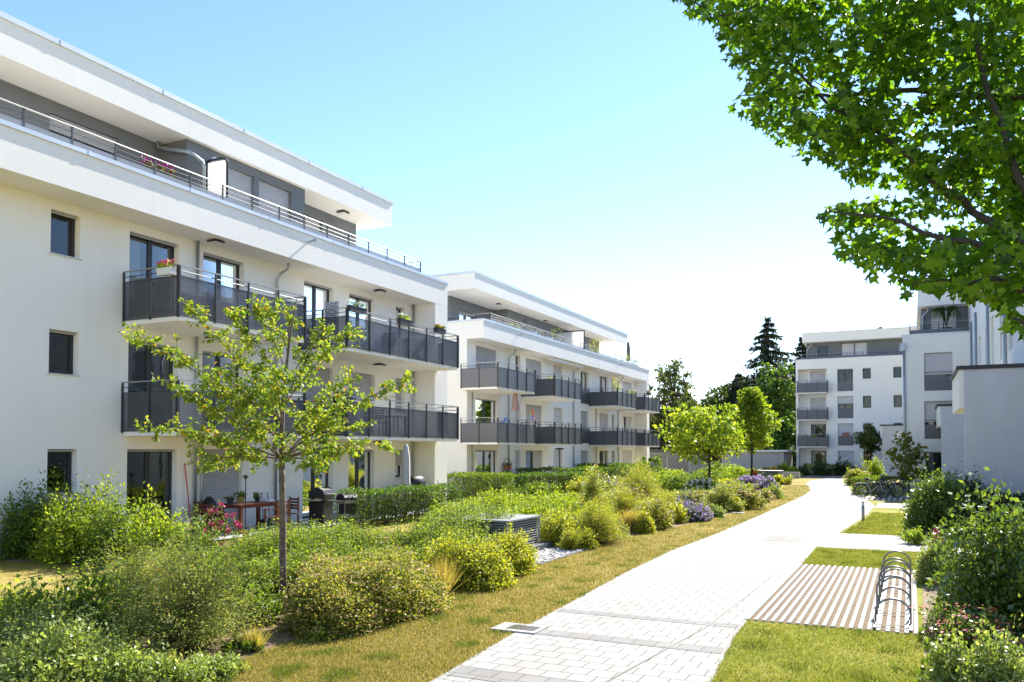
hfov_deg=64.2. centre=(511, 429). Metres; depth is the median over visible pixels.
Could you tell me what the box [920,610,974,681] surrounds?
dome shrub
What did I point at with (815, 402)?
window
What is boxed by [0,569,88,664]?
leafy shrub
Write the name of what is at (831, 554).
grass
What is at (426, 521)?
upright shrub
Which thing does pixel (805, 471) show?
dark shrub
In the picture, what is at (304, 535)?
upright shrub
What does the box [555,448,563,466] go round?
patio lamp
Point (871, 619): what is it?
stone strip
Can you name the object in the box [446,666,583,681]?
paver band
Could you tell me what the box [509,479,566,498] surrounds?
leafy shrub
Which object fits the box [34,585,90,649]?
upright shrub
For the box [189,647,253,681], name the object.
dome shrub
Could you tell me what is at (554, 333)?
potted plant
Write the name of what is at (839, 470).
dark shrub
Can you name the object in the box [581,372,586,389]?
window
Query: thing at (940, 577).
leafy shrub
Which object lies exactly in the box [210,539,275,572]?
upright shrub
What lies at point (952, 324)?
window
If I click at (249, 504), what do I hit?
garden table
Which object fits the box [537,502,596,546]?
dome shrub
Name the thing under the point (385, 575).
dome shrub
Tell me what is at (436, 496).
leafy shrub
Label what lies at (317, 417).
young tree
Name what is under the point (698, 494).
dome shrub
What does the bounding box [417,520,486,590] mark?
dome shrub
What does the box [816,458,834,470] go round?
dome shrub
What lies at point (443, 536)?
upright shrub
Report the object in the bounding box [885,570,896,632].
stone strip
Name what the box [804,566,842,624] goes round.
stone strip
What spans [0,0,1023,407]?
sky
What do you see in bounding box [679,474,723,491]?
flowering perennial
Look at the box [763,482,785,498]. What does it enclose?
dome shrub
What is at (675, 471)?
leafy shrub
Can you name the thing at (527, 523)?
ventilation unit
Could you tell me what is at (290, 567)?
upright shrub
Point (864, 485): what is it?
bicycle
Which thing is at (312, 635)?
dome shrub
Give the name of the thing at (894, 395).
window
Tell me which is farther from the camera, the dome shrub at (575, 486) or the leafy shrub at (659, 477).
the leafy shrub at (659, 477)
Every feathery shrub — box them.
[72,529,199,622]
[92,513,286,660]
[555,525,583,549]
[574,462,609,513]
[576,495,632,546]
[593,508,627,540]
[598,484,640,523]
[611,454,664,499]
[643,488,681,505]
[696,480,746,511]
[718,480,739,492]
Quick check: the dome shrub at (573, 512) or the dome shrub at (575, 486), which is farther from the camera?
the dome shrub at (575, 486)
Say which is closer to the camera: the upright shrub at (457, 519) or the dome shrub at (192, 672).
the dome shrub at (192, 672)
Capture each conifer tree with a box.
[712,317,796,466]
[715,372,753,448]
[791,337,805,459]
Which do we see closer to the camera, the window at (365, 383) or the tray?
the tray
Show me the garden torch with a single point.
(245, 477)
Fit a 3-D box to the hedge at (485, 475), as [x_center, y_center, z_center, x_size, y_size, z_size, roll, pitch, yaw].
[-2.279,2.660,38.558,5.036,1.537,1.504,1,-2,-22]
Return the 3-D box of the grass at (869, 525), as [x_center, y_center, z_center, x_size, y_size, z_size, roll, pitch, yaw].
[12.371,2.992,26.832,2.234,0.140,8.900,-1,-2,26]
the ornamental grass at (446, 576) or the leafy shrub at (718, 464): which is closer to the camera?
the ornamental grass at (446, 576)
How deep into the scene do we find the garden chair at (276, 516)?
22.98 m
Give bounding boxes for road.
[800,476,845,477]
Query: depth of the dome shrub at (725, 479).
50.43 m
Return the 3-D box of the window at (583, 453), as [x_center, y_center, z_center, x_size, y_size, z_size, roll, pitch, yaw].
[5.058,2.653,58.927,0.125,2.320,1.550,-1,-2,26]
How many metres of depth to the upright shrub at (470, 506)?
21.52 m
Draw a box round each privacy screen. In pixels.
[206,157,228,196]
[558,330,584,349]
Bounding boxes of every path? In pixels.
[430,478,874,681]
[817,533,978,554]
[875,503,910,508]
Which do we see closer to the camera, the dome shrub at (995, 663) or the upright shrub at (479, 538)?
the dome shrub at (995, 663)
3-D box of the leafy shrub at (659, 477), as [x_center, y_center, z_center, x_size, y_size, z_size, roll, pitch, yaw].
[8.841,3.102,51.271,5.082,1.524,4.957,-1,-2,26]
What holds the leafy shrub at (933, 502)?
on the soil bed at (932, 592)
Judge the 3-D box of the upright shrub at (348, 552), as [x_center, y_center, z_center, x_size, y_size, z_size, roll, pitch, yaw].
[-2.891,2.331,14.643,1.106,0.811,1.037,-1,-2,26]
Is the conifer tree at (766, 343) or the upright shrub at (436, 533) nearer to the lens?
the upright shrub at (436, 533)
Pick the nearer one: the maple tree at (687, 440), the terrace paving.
the terrace paving
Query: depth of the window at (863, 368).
84.74 m
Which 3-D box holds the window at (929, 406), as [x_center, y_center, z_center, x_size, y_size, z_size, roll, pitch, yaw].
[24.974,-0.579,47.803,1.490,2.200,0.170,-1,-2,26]
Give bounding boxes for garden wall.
[784,472,799,478]
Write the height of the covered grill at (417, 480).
1.340 m
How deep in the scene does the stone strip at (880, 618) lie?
12.06 m
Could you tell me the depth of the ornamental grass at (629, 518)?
23.33 m
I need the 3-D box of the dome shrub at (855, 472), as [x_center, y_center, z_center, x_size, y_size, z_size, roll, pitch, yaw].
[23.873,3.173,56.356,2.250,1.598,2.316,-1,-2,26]
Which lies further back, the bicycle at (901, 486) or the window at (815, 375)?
the window at (815, 375)
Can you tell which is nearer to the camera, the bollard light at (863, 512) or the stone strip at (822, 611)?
the stone strip at (822, 611)
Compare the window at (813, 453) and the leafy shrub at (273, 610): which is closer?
the leafy shrub at (273, 610)
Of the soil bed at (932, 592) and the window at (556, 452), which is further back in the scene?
the window at (556, 452)
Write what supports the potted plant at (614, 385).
on the apartment building at (584, 411)
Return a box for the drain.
[490,622,547,633]
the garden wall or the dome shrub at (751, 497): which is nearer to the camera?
the dome shrub at (751, 497)
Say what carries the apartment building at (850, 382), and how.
on the lawn at (10, 570)
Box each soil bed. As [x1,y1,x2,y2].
[0,545,227,561]
[104,485,782,662]
[864,496,910,500]
[923,537,1023,666]
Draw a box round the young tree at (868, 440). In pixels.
[852,423,881,462]
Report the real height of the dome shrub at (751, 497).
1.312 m
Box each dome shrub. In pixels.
[0,588,131,681]
[69,635,181,681]
[133,642,220,681]
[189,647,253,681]
[274,554,402,640]
[287,541,351,598]
[299,543,434,625]
[300,628,338,642]
[343,534,456,618]
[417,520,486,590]
[439,529,518,591]
[482,518,540,576]
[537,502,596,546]
[555,503,586,522]
[563,464,596,496]
[572,526,599,550]
[573,485,608,505]
[598,496,619,512]
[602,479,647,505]
[609,475,630,486]
[615,518,629,537]
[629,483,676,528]
[630,505,656,533]
[635,494,656,504]
[654,515,674,526]
[660,497,690,523]
[686,485,721,494]
[693,489,714,504]
[702,498,726,517]
[712,476,741,483]
[723,493,745,511]
[731,482,768,509]
[755,491,777,500]
[756,487,773,502]
[759,463,787,470]
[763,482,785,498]
[774,474,794,484]
[803,462,814,470]
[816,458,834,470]
[842,464,869,485]
[912,528,949,585]
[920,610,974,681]
[940,593,1023,681]
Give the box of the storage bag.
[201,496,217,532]
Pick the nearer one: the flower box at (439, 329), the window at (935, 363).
the flower box at (439, 329)
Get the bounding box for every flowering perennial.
[184,518,204,531]
[196,500,249,551]
[596,472,623,493]
[662,487,702,503]
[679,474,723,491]
[721,479,753,490]
[749,466,758,476]
[905,598,963,647]
[930,603,1023,653]
[930,606,979,651]
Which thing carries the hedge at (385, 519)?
on the lawn at (10, 570)
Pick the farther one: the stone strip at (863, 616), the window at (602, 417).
the window at (602, 417)
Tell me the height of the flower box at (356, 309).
0.396 m
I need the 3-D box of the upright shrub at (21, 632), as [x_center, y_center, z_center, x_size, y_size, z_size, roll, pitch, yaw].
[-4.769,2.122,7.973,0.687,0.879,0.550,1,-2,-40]
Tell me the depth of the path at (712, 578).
12.54 m
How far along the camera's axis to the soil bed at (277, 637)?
10.28 m
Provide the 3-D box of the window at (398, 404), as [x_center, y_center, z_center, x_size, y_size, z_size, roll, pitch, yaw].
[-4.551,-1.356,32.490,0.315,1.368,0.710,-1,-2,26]
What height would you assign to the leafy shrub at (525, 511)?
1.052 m
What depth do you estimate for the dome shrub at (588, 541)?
19.50 m
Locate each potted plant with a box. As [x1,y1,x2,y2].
[223,495,234,502]
[233,491,247,502]
[253,492,262,501]
[550,328,562,341]
[589,338,601,352]
[612,378,620,394]
[930,306,960,328]
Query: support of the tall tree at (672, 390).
on the lawn at (10, 570)
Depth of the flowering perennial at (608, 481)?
40.01 m
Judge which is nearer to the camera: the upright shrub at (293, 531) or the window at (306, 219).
the upright shrub at (293, 531)
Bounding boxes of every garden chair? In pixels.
[193,500,218,533]
[199,503,227,536]
[263,499,289,530]
[286,496,298,526]
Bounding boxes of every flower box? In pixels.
[140,157,176,177]
[156,259,176,276]
[346,299,366,314]
[397,313,412,325]
[433,324,445,333]
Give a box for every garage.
[650,449,707,473]
[722,450,795,471]
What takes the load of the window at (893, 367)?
in the apartment building at (850, 382)
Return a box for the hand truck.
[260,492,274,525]
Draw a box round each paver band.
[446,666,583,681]
[536,629,723,653]
[558,608,739,627]
[760,535,801,541]
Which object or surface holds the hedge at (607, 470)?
on the lawn at (10, 570)
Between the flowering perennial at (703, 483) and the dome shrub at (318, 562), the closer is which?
the dome shrub at (318, 562)
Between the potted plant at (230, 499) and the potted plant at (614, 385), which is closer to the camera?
the potted plant at (230, 499)
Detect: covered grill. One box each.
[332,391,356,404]
[408,475,426,510]
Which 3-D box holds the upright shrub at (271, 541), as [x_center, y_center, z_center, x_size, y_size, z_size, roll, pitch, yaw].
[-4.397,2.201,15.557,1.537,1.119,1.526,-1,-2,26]
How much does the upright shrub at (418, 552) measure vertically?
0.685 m
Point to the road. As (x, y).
(819, 477)
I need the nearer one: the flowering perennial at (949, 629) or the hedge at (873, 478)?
the flowering perennial at (949, 629)
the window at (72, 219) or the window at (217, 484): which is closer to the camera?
the window at (72, 219)
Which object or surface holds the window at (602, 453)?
in the apartment building at (584, 411)
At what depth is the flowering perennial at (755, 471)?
63.85 m
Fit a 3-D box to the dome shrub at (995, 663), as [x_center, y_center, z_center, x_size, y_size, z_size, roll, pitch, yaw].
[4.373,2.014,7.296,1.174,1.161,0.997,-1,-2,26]
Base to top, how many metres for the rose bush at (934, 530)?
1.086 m
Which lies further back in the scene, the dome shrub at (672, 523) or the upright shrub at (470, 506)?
the dome shrub at (672, 523)
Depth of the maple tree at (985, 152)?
7.62 m
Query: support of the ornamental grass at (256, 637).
on the soil bed at (277, 637)
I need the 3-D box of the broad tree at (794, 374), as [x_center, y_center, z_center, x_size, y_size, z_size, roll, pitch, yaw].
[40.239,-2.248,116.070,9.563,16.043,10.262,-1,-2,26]
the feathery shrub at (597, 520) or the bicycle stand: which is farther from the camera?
the feathery shrub at (597, 520)
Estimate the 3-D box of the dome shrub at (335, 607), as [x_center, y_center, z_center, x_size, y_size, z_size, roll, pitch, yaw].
[-2.341,2.139,10.840,1.530,1.100,1.680,-1,-2,26]
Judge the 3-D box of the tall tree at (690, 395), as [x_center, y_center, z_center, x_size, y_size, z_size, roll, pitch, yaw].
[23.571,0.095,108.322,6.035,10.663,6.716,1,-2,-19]
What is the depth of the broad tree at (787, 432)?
91.11 m
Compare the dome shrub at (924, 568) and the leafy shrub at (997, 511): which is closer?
the dome shrub at (924, 568)
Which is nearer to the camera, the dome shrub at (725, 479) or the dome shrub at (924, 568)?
the dome shrub at (924, 568)
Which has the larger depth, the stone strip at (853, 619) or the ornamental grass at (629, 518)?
the ornamental grass at (629, 518)
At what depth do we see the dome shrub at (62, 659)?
7.60 m
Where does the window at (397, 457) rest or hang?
in the apartment building at (97, 218)
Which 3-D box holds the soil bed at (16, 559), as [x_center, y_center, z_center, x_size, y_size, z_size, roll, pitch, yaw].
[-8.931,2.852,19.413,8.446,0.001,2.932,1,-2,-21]
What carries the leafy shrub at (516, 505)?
on the soil bed at (277, 637)
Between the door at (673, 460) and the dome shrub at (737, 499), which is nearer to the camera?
the dome shrub at (737, 499)
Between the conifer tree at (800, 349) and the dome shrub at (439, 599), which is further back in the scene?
the conifer tree at (800, 349)
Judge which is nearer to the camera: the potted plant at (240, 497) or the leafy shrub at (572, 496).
the potted plant at (240, 497)
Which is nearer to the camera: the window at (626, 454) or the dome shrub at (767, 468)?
the window at (626, 454)
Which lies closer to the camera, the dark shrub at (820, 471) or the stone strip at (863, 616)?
the stone strip at (863, 616)
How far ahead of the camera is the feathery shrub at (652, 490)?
35.38 m
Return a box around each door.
[650,454,687,473]
[728,454,777,471]
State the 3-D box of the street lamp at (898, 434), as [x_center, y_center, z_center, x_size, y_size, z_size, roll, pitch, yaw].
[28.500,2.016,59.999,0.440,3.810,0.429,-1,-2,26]
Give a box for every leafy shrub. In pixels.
[0,465,91,561]
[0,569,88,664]
[0,573,59,633]
[14,468,148,568]
[39,561,153,650]
[63,486,147,571]
[110,481,198,568]
[153,505,223,558]
[200,557,289,630]
[221,631,267,654]
[425,480,443,516]
[425,495,496,518]
[450,494,498,508]
[464,485,531,510]
[494,491,537,503]
[499,495,541,513]
[503,496,560,518]
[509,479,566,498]
[514,482,579,515]
[537,502,575,536]
[543,491,583,504]
[560,494,584,512]
[576,498,625,520]
[619,468,682,482]
[654,471,698,485]
[654,478,685,492]
[661,468,686,475]
[676,469,704,477]
[688,465,744,481]
[696,457,733,476]
[714,463,750,477]
[773,460,802,475]
[857,454,887,475]
[895,455,978,538]
[896,526,928,544]
[913,636,932,681]
[925,464,1023,635]
[935,549,970,609]
[944,465,990,525]
[973,485,1023,529]
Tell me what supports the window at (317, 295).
in the apartment building at (97, 218)
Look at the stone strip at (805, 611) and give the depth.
12.97 m
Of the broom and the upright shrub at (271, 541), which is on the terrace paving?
the broom
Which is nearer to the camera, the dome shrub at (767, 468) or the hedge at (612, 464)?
the hedge at (612, 464)
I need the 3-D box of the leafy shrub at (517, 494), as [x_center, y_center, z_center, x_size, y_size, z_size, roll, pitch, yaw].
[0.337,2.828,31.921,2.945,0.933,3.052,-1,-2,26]
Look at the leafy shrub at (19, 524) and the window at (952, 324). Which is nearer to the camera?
the leafy shrub at (19, 524)
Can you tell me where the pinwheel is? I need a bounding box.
[530,409,534,428]
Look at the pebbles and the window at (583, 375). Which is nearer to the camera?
the pebbles
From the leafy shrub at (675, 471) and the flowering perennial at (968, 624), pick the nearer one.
the flowering perennial at (968, 624)
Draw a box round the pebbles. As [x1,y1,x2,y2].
[533,546,587,563]
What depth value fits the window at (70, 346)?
19.93 m
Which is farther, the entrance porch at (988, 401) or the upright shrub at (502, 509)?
the entrance porch at (988, 401)
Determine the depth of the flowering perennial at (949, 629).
9.61 m
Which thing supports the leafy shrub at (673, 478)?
on the soil bed at (277, 637)
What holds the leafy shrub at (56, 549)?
on the soil bed at (16, 559)
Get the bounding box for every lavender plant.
[667,495,714,521]
[733,472,775,485]
[752,472,784,493]
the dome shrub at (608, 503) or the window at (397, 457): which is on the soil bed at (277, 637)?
the dome shrub at (608, 503)
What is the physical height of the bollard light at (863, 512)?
0.660 m
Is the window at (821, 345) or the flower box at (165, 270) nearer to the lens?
the flower box at (165, 270)
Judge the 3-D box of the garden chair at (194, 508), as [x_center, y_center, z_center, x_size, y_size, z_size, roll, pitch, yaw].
[-8.511,2.422,22.786,0.505,0.920,0.530,-1,-2,20]
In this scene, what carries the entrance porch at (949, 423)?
attached to the apartment building at (934, 354)
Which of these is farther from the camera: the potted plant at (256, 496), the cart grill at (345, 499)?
the cart grill at (345, 499)
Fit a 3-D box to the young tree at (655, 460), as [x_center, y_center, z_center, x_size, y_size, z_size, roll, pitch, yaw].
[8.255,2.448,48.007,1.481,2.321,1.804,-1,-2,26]
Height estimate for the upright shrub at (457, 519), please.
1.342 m
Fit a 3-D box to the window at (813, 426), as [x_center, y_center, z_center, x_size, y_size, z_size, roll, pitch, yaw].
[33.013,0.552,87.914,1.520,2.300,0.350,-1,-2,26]
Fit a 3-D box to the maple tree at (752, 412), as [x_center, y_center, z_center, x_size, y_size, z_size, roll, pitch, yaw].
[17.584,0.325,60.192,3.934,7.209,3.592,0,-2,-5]
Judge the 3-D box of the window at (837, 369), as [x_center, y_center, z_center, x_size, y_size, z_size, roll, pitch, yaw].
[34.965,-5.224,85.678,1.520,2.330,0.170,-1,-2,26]
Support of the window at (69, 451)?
in the apartment building at (97, 218)
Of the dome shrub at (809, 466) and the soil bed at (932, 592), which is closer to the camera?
the soil bed at (932, 592)
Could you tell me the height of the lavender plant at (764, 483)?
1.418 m
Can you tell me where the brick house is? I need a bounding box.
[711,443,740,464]
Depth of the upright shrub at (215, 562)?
13.21 m
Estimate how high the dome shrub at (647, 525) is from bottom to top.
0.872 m
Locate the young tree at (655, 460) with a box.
[640,452,664,474]
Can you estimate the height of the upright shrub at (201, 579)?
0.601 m
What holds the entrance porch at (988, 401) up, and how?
attached to the apartment building at (934, 354)
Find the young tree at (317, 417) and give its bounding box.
[117,293,416,612]
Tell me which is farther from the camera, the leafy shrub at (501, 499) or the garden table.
the leafy shrub at (501, 499)
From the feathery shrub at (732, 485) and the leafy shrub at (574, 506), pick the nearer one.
the leafy shrub at (574, 506)
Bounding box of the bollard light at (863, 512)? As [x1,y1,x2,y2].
[861,501,864,520]
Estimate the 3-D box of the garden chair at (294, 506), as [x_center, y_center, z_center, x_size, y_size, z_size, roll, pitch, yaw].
[-6.694,2.462,24.306,0.530,0.920,0.505,-1,-2,43]
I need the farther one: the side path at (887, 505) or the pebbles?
the side path at (887, 505)
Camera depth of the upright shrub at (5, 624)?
8.59 m
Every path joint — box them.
[606,626,707,681]
[708,567,783,625]
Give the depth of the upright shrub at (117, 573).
12.60 m
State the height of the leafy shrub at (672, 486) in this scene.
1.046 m
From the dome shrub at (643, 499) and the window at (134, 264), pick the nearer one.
the window at (134, 264)
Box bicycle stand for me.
[873,551,912,631]
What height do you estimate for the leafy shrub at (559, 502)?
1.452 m
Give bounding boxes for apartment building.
[0,11,458,553]
[430,270,659,494]
[795,326,915,470]
[900,136,1023,490]
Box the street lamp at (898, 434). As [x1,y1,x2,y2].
[897,431,901,482]
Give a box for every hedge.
[332,481,464,527]
[447,470,515,501]
[456,470,601,496]
[515,465,645,488]
[574,462,651,478]
[849,474,897,494]
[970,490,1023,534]
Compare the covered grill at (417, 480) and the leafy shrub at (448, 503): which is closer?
the leafy shrub at (448, 503)
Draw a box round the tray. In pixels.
[261,498,274,501]
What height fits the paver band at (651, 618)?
0.001 m
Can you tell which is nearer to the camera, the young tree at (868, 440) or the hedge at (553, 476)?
the hedge at (553, 476)
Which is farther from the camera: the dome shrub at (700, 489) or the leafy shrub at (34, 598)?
the dome shrub at (700, 489)
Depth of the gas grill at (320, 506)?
25.15 m
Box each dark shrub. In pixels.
[793,463,810,475]
[811,455,830,475]
[825,455,847,475]
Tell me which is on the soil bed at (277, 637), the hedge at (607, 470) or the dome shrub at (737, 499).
the dome shrub at (737, 499)
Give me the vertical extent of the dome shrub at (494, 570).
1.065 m
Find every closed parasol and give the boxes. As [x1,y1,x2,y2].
[401,444,409,514]
[511,393,518,423]
[626,341,630,361]
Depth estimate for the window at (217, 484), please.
24.21 m
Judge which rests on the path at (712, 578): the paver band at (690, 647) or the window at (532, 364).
the paver band at (690, 647)
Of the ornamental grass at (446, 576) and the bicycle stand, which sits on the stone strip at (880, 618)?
the bicycle stand
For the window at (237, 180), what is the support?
in the apartment building at (97, 218)
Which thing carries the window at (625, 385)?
in the apartment building at (584, 411)
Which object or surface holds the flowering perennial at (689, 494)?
on the soil bed at (277, 637)
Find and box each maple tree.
[652,399,747,477]
[672,0,1023,341]
[722,386,782,475]
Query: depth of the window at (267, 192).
26.48 m
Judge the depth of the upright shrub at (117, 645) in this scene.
8.42 m
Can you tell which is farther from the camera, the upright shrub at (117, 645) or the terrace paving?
the terrace paving
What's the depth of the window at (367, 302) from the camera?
30.60 m
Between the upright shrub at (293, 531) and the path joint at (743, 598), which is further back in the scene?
the upright shrub at (293, 531)
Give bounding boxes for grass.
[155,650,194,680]
[235,623,273,651]
[422,553,475,594]
[614,507,647,532]
[801,547,920,570]
[844,512,907,534]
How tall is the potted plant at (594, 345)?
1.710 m
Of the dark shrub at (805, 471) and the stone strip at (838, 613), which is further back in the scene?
the dark shrub at (805, 471)
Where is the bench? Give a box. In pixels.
[757,470,783,477]
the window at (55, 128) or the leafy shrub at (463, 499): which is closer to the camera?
the window at (55, 128)
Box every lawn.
[0,476,903,681]
[713,485,926,681]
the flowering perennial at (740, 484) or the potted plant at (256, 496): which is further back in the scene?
the flowering perennial at (740, 484)
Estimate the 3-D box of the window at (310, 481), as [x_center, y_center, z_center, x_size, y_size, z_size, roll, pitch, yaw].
[-6.792,1.843,27.974,0.170,2.320,1.560,-1,-2,26]
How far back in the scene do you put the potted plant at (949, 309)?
48.15 m
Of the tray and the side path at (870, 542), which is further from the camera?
the tray
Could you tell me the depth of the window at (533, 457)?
51.20 m
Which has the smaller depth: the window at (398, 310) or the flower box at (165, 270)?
the flower box at (165, 270)
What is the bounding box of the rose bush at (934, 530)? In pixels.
[917,525,953,583]
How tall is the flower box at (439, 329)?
0.338 m
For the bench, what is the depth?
59.15 m
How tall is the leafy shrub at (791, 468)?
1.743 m
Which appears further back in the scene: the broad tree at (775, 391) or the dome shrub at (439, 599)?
the broad tree at (775, 391)
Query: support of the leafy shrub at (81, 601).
on the soil bed at (277, 637)
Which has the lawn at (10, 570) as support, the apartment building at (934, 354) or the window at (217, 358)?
the apartment building at (934, 354)
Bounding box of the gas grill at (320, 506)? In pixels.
[304,486,335,525]
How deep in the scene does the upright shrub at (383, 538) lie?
16.43 m
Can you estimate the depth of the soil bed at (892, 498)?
40.46 m
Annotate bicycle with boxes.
[854,477,890,497]
[870,477,904,496]
[890,477,920,496]
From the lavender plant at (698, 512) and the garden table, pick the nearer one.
the garden table
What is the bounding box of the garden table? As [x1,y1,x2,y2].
[217,501,278,533]
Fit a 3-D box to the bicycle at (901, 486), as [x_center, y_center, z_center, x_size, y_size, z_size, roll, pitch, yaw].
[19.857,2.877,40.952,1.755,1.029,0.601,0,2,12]
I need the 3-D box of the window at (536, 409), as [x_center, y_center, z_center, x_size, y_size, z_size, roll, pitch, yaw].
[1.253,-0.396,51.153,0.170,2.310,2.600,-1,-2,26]
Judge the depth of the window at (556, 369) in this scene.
54.85 m
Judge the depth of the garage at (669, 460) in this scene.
75.16 m
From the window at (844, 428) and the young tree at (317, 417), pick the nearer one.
the young tree at (317, 417)
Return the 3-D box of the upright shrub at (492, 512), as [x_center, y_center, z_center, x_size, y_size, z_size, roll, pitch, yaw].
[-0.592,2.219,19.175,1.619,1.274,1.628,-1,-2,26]
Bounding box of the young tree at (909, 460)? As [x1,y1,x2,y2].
[884,431,930,492]
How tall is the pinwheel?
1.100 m
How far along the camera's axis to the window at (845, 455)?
85.41 m
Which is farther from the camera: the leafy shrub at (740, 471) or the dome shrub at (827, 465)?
the dome shrub at (827, 465)
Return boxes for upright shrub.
[0,591,47,662]
[0,601,57,663]
[17,556,106,613]
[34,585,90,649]
[40,607,121,679]
[88,614,143,660]
[92,553,173,600]
[132,541,231,586]
[171,562,217,596]
[187,543,247,566]
[204,553,278,600]
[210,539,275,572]
[226,522,277,554]
[239,518,319,566]
[241,546,305,601]
[264,527,319,542]
[271,538,342,580]
[274,517,353,563]
[305,520,361,535]
[307,514,377,553]
[328,537,376,564]
[347,520,405,557]
[361,540,407,557]
[374,518,434,558]
[392,539,439,563]
[400,517,459,550]
[406,509,453,532]
[416,532,470,557]
[424,497,492,541]
[430,526,494,546]
[439,496,494,518]
[458,534,494,547]
[460,498,517,532]
[480,502,522,514]
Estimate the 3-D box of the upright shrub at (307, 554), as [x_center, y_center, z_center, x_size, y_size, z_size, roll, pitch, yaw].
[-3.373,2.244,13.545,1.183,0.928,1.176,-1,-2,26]
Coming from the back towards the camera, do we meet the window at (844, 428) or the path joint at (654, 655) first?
the window at (844, 428)
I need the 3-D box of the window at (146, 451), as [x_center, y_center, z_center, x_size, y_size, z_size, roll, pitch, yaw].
[-9.765,1.683,21.882,0.170,2.320,1.600,-1,-2,26]
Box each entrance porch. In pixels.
[880,424,903,475]
[935,404,964,481]
[950,363,1023,502]
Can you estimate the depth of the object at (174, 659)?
8.12 m
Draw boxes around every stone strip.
[746,564,801,619]
[754,564,807,620]
[762,564,813,621]
[770,565,818,621]
[779,565,824,622]
[787,565,830,623]
[796,566,836,624]
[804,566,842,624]
[813,566,847,625]
[822,567,853,626]
[831,567,859,627]
[840,567,865,626]
[849,568,871,628]
[858,568,877,629]
[867,572,882,630]
[876,569,889,631]
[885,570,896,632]
[895,571,902,632]
[904,570,908,633]
[913,570,917,634]
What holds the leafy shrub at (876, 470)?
on the lawn at (10, 570)
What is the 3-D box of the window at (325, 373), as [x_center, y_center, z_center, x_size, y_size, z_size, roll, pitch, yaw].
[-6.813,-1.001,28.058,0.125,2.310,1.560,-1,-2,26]
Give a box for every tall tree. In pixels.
[649,357,701,448]
[649,396,677,448]
[680,391,704,448]
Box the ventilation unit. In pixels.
[448,513,553,549]
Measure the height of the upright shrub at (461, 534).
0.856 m
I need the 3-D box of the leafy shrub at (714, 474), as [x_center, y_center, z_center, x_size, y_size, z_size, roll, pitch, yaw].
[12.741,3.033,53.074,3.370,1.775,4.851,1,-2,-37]
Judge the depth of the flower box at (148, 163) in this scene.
21.22 m
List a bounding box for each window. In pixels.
[47,330,80,376]
[47,449,78,494]
[49,211,82,259]
[50,114,116,154]
[127,449,173,531]
[129,233,175,280]
[129,341,174,390]
[202,351,239,394]
[202,450,238,526]
[203,253,240,288]
[228,168,251,205]
[259,180,288,219]
[303,366,329,404]
[303,450,327,518]
[304,281,330,318]
[305,215,320,231]
[348,450,371,511]
[349,294,372,319]
[349,373,370,404]
[395,379,400,408]
[395,450,401,477]
[396,307,401,327]
[459,310,474,319]
[476,346,495,367]
[476,398,495,422]
[476,450,494,487]
[515,450,517,472]
[526,358,540,379]
[526,404,541,426]
[526,450,540,485]
[553,365,560,379]
[554,408,560,426]
[554,450,560,482]
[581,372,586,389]
[581,411,586,428]
[581,451,586,463]
[599,376,605,391]
[599,413,606,430]
[600,451,605,475]
[622,382,630,392]
[623,416,630,431]
[623,451,630,466]
[810,371,824,382]
[811,398,825,412]
[811,424,825,436]
[811,451,825,464]
[818,345,827,356]
[837,369,852,381]
[838,396,852,408]
[838,423,853,444]
[838,451,853,465]
[842,343,853,355]
[855,343,866,354]
[863,368,870,378]
[863,396,870,407]
[893,367,901,377]
[894,395,901,406]
[924,352,951,390]
[924,401,951,438]
[925,452,940,481]
[930,310,956,328]
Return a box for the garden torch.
[243,475,247,528]
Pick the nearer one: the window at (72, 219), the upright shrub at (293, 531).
the upright shrub at (293, 531)
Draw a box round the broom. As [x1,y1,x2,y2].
[184,463,193,532]
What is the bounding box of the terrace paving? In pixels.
[204,508,426,539]
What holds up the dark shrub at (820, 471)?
on the soil bed
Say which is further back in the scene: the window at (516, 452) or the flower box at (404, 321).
the window at (516, 452)
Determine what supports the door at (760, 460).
in the garage at (765, 458)
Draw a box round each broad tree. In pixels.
[698,380,748,438]
[741,361,795,449]
[766,416,795,455]
[781,357,803,466]
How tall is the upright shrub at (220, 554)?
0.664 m
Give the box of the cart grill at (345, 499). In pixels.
[328,493,365,524]

